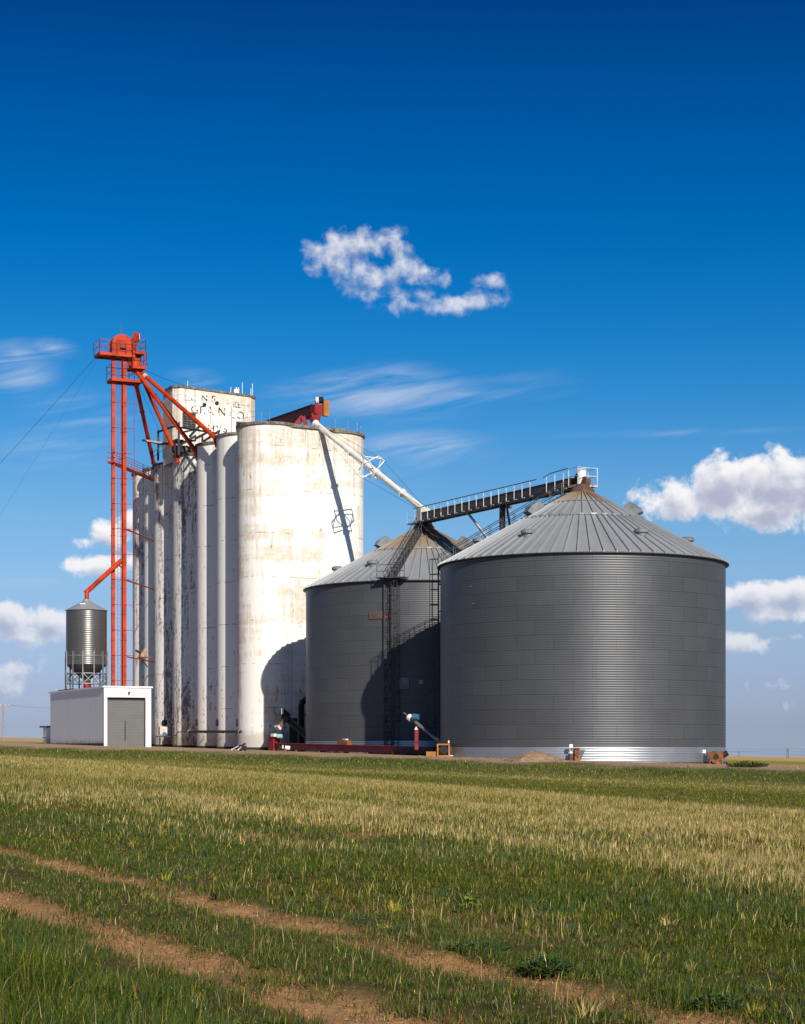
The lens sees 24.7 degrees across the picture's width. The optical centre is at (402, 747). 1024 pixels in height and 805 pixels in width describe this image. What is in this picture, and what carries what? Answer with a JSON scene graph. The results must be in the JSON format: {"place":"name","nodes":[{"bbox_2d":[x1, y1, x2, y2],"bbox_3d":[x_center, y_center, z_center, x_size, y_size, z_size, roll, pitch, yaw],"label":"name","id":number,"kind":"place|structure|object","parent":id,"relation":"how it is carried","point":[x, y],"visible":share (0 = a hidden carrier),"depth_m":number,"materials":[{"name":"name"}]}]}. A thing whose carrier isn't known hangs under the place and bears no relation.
{"place":"outdoors","nodes":[
{"label":"outdoors","id":0,"kind":"place"},
{"bbox_2d":[277,745,289,751],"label":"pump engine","id":1,"kind":"object","parent":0,"point":[283,748],"visible":1,"depth_m":159.75,"materials":[{"name":"white metal"}]},
{"bbox_2d":[0,782,804,1023],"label":"grass","id":2,"kind":"structure","parent":0,"point":[34,975],"depth_m":17.82,"materials":[{"name":"green plant"}]},
{"bbox_2d":[0,737,804,1023],"bbox_3d":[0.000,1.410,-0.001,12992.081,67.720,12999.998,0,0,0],"label":"ground","id":3,"kind":"structure","parent":0,"point":[13,743],"depth_m":16.70,"materials":[{"name":"soil"}]},
{"bbox_2d":[0,704,39,740],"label":"utility pole","id":4,"kind":"object","parent":3,"relation":"on","point":[3,706],"visible":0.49,"depth_m":599.83,"materials":[{"name":"brown wood"}]},
{"bbox_2d":[39,726,49,743],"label":"utility booth","id":5,"kind":"object","parent":3,"relation":"on","point":[46,734],"visible":0.45,"depth_m":207.61,"materials":[{"name":"white metal"}]},
{"bbox_2d":[49,686,152,746],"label":"loading shed","id":6,"kind":"structure","parent":3,"relation":"on","point":[108,716],"depth_m":186.91,"materials":[{"name":"white metal"}]},
{"bbox_2d":[58,599,107,690],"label":"hopper bin","id":7,"kind":"object","parent":6,"relation":"on","point":[86,657],"visible":1,"depth_m":198.28,"materials":[{"name":"metal"}]},
{"bbox_2d":[107,700,144,746],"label":"roller door","id":8,"kind":"structure","parent":6,"relation":"in","point":[125,718],"depth_m":186.19,"materials":[{"name":"metal"}]},
{"bbox_2d":[84,332,215,685],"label":"bucket elevator","id":9,"kind":"object","parent":3,"relation":"on","point":[122,349],"visible":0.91,"depth_m":201.27,"materials":[{"name":"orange metal"}]},
{"bbox_2d":[4,356,96,458],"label":"guy wire","id":10,"kind":"object","parent":9,"relation":"attached to","point":[46,412],"visible":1,"depth_m":200.56,"materials":[{"name":"metal"}]},
{"bbox_2d":[135,647,150,667],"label":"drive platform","id":11,"kind":"structure","parent":9,"relation":"attached to","point":[142,653],"depth_m":207.80,"materials":[{"name":"metal"}]},
{"bbox_2d":[239,743,246,750],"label":"scrap block","id":12,"kind":"object","parent":3,"relation":"on","point":[243,747],"depth_m":148.80,"materials":[{"name":"grey metal"}]},
{"bbox_2d":[131,381,364,750],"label":"grain elevator","id":13,"kind":"object","parent":3,"relation":"on","point":[250,526],"visible":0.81,"depth_m":189.61,"materials":[{"name":"concrete"}]},
{"bbox_2d":[156,724,172,744],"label":"blower unit","id":14,"kind":"object","parent":13,"relation":"on","point":[162,731],"visible":0.93,"depth_m":206.20,"materials":[{"name":"blue paint"}]},
{"bbox_2d":[142,422,220,465],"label":"spout support frame","id":15,"kind":"object","parent":13,"relation":"on","point":[178,448],"visible":0.84,"depth_m":203.42,"materials":[{"name":"metal"}]},
{"bbox_2d":[172,730,241,735],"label":"conduit pipe","id":16,"kind":"object","parent":13,"relation":"attached to","point":[214,731],"visible":1,"depth_m":190.82,"materials":[{"name":"metal"}]},
{"bbox_2d":[266,397,328,424],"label":"roof conveyor","id":17,"kind":"object","parent":13,"relation":"on","point":[311,413],"visible":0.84,"depth_m":187.38,"materials":[{"name":"red metal"}]},
{"bbox_2d":[312,420,432,524],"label":"grain spout","id":18,"kind":"object","parent":13,"relation":"attached to","point":[378,473],"visible":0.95,"depth_m":178.65,"materials":[{"name":"white paint"}]},
{"bbox_2d":[274,708,305,750],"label":"discharge auger","id":19,"kind":"object","parent":3,"relation":"on","point":[296,728],"visible":0.82,"depth_m":176.81,"materials":[{"name":"metal"}]},
{"bbox_2d":[298,696,305,750],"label":"elbow pipe","id":20,"kind":"object","parent":3,"relation":"on","point":[302,702],"visible":0.46,"depth_m":178.25,"materials":[{"name":"black metal"}]},
{"bbox_2d":[268,734,436,755],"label":"ground conveyor","id":21,"kind":"object","parent":3,"relation":"on","point":[341,746],"visible":0.88,"depth_m":161.01,"materials":[{"name":"red metal"}]},
{"bbox_2d":[303,517,473,755],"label":"grain bin","id":22,"kind":"object","parent":3,"relation":"on","point":[367,649],"visible":0.47,"depth_m":162.24,"materials":[{"name":"metal"}]},
{"bbox_2d":[0,747,804,810],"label":"grass","id":23,"kind":"structure","parent":3,"relation":"on","point":[589,786],"depth_m":76.04,"materials":[{"name":"green plant"}]},
{"bbox_2d":[426,741,453,756],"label":"aeration fan","id":24,"kind":"object","parent":3,"relation":"on","point":[443,750],"visible":0.96,"depth_m":141.85},
{"bbox_2d":[450,892,480,907],"bbox_3d":[0.667,1.527,18.423,0.282,0.186,0.302,0,0,39],"label":"weed","id":25,"kind":"object","parent":3,"relation":"on","point":[474,899],"visible":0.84,"depth_m":18.38,"materials":[{"name":"green plant"}]},
{"bbox_2d":[447,939,510,953],"bbox_3d":[0.596,1.567,14.498,0.541,0.106,0.534,0,0,0],"label":"weed","id":26,"kind":"object","parent":3,"relation":"on","point":[503,948],"visible":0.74,"depth_m":14.47,"materials":[{"name":"green plant"}]},
{"bbox_2d":[504,751,568,761],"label":"dirt pile","id":27,"kind":"object","parent":3,"relation":"on","point":[534,756],"visible":0.98,"depth_m":116.83,"materials":[{"name":"beige soil"}]},
{"bbox_2d":[516,951,576,975],"bbox_3d":[1.034,1.545,13.200,0.450,0.173,0.447,0,0,0],"label":"weed","id":28,"kind":"object","parent":3,"relation":"on","point":[539,965],"visible":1,"depth_m":13.14,"materials":[{"name":"green plant"}]},
{"bbox_2d":[569,744,584,760],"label":"aeration fan","id":29,"kind":"object","parent":3,"relation":"on","point":[577,754],"visible":0.99,"depth_m":133.75},
{"bbox_2d":[429,481,728,763],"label":"grain bin","id":30,"kind":"object","parent":3,"relation":"on","point":[589,620],"visible":0.9,"depth_m":137.02,"materials":[{"name":"metal"}]},
{"bbox_2d":[403,712,439,749],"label":"inclined auger","id":31,"kind":"object","parent":30,"relation":"attached to","point":[413,718],"visible":0.95,"depth_m":148.82,"materials":[{"name":"metal"}]},
{"bbox_2d":[407,467,597,537],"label":"conveyor bridge","id":32,"kind":"structure","parent":30,"relation":"on","point":[503,501],"depth_m":158.24,"materials":[{"name":"metal"}]},
{"bbox_2d":[702,750,728,763],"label":"aeration fan","id":33,"kind":"object","parent":3,"relation":"on","point":[715,757],"visible":0.94,"depth_m":138.40},
{"bbox_2d":[691,991,748,1011],"bbox_3d":[1.994,1.600,11.603,0.372,0.114,0.366,0,0,0],"label":"weed","id":34,"kind":"object","parent":3,"relation":"on","point":[722,999],"visible":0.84,"depth_m":11.56,"materials":[{"name":"green plant"}]},
{"bbox_2d":[725,760,769,766],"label":"weed","id":35,"kind":"object","parent":3,"relation":"on","point":[747,764],"visible":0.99,"depth_m":107.58,"materials":[{"name":"green plant"}]},
{"bbox_2d":[727,751,802,756],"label":"tree line","id":36,"kind":"object","parent":3,"relation":"on","point":[754,753],"visible":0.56,"depth_m":3598.25,"materials":[{"name":"green plant"}]},
{"bbox_2d":[0,788,804,1023],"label":"dry grass","id":37,"kind":"structure","parent":0,"point":[661,819],"depth_m":34.70,"materials":[{"name":"beige plant"}]},
{"bbox_2d":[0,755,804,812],"bbox_3d":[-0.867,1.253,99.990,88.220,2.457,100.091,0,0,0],"label":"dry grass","id":38,"kind":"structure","parent":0,"point":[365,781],"depth_m":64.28,"materials":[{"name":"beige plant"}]},
{"bbox_2d":[0,747,804,1023],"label":"soil clods","id":39,"kind":"object","parent":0,"point":[351,1005],"visible":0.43,"depth_m":17.07,"materials":[{"name":"brown soil"}]},
{"bbox_2d":[0,0,804,756],"label":"sky","id":40,"kind":"structure","parent":0,"point":[503,242],"materials":[{"name":"blue"}]}
]}

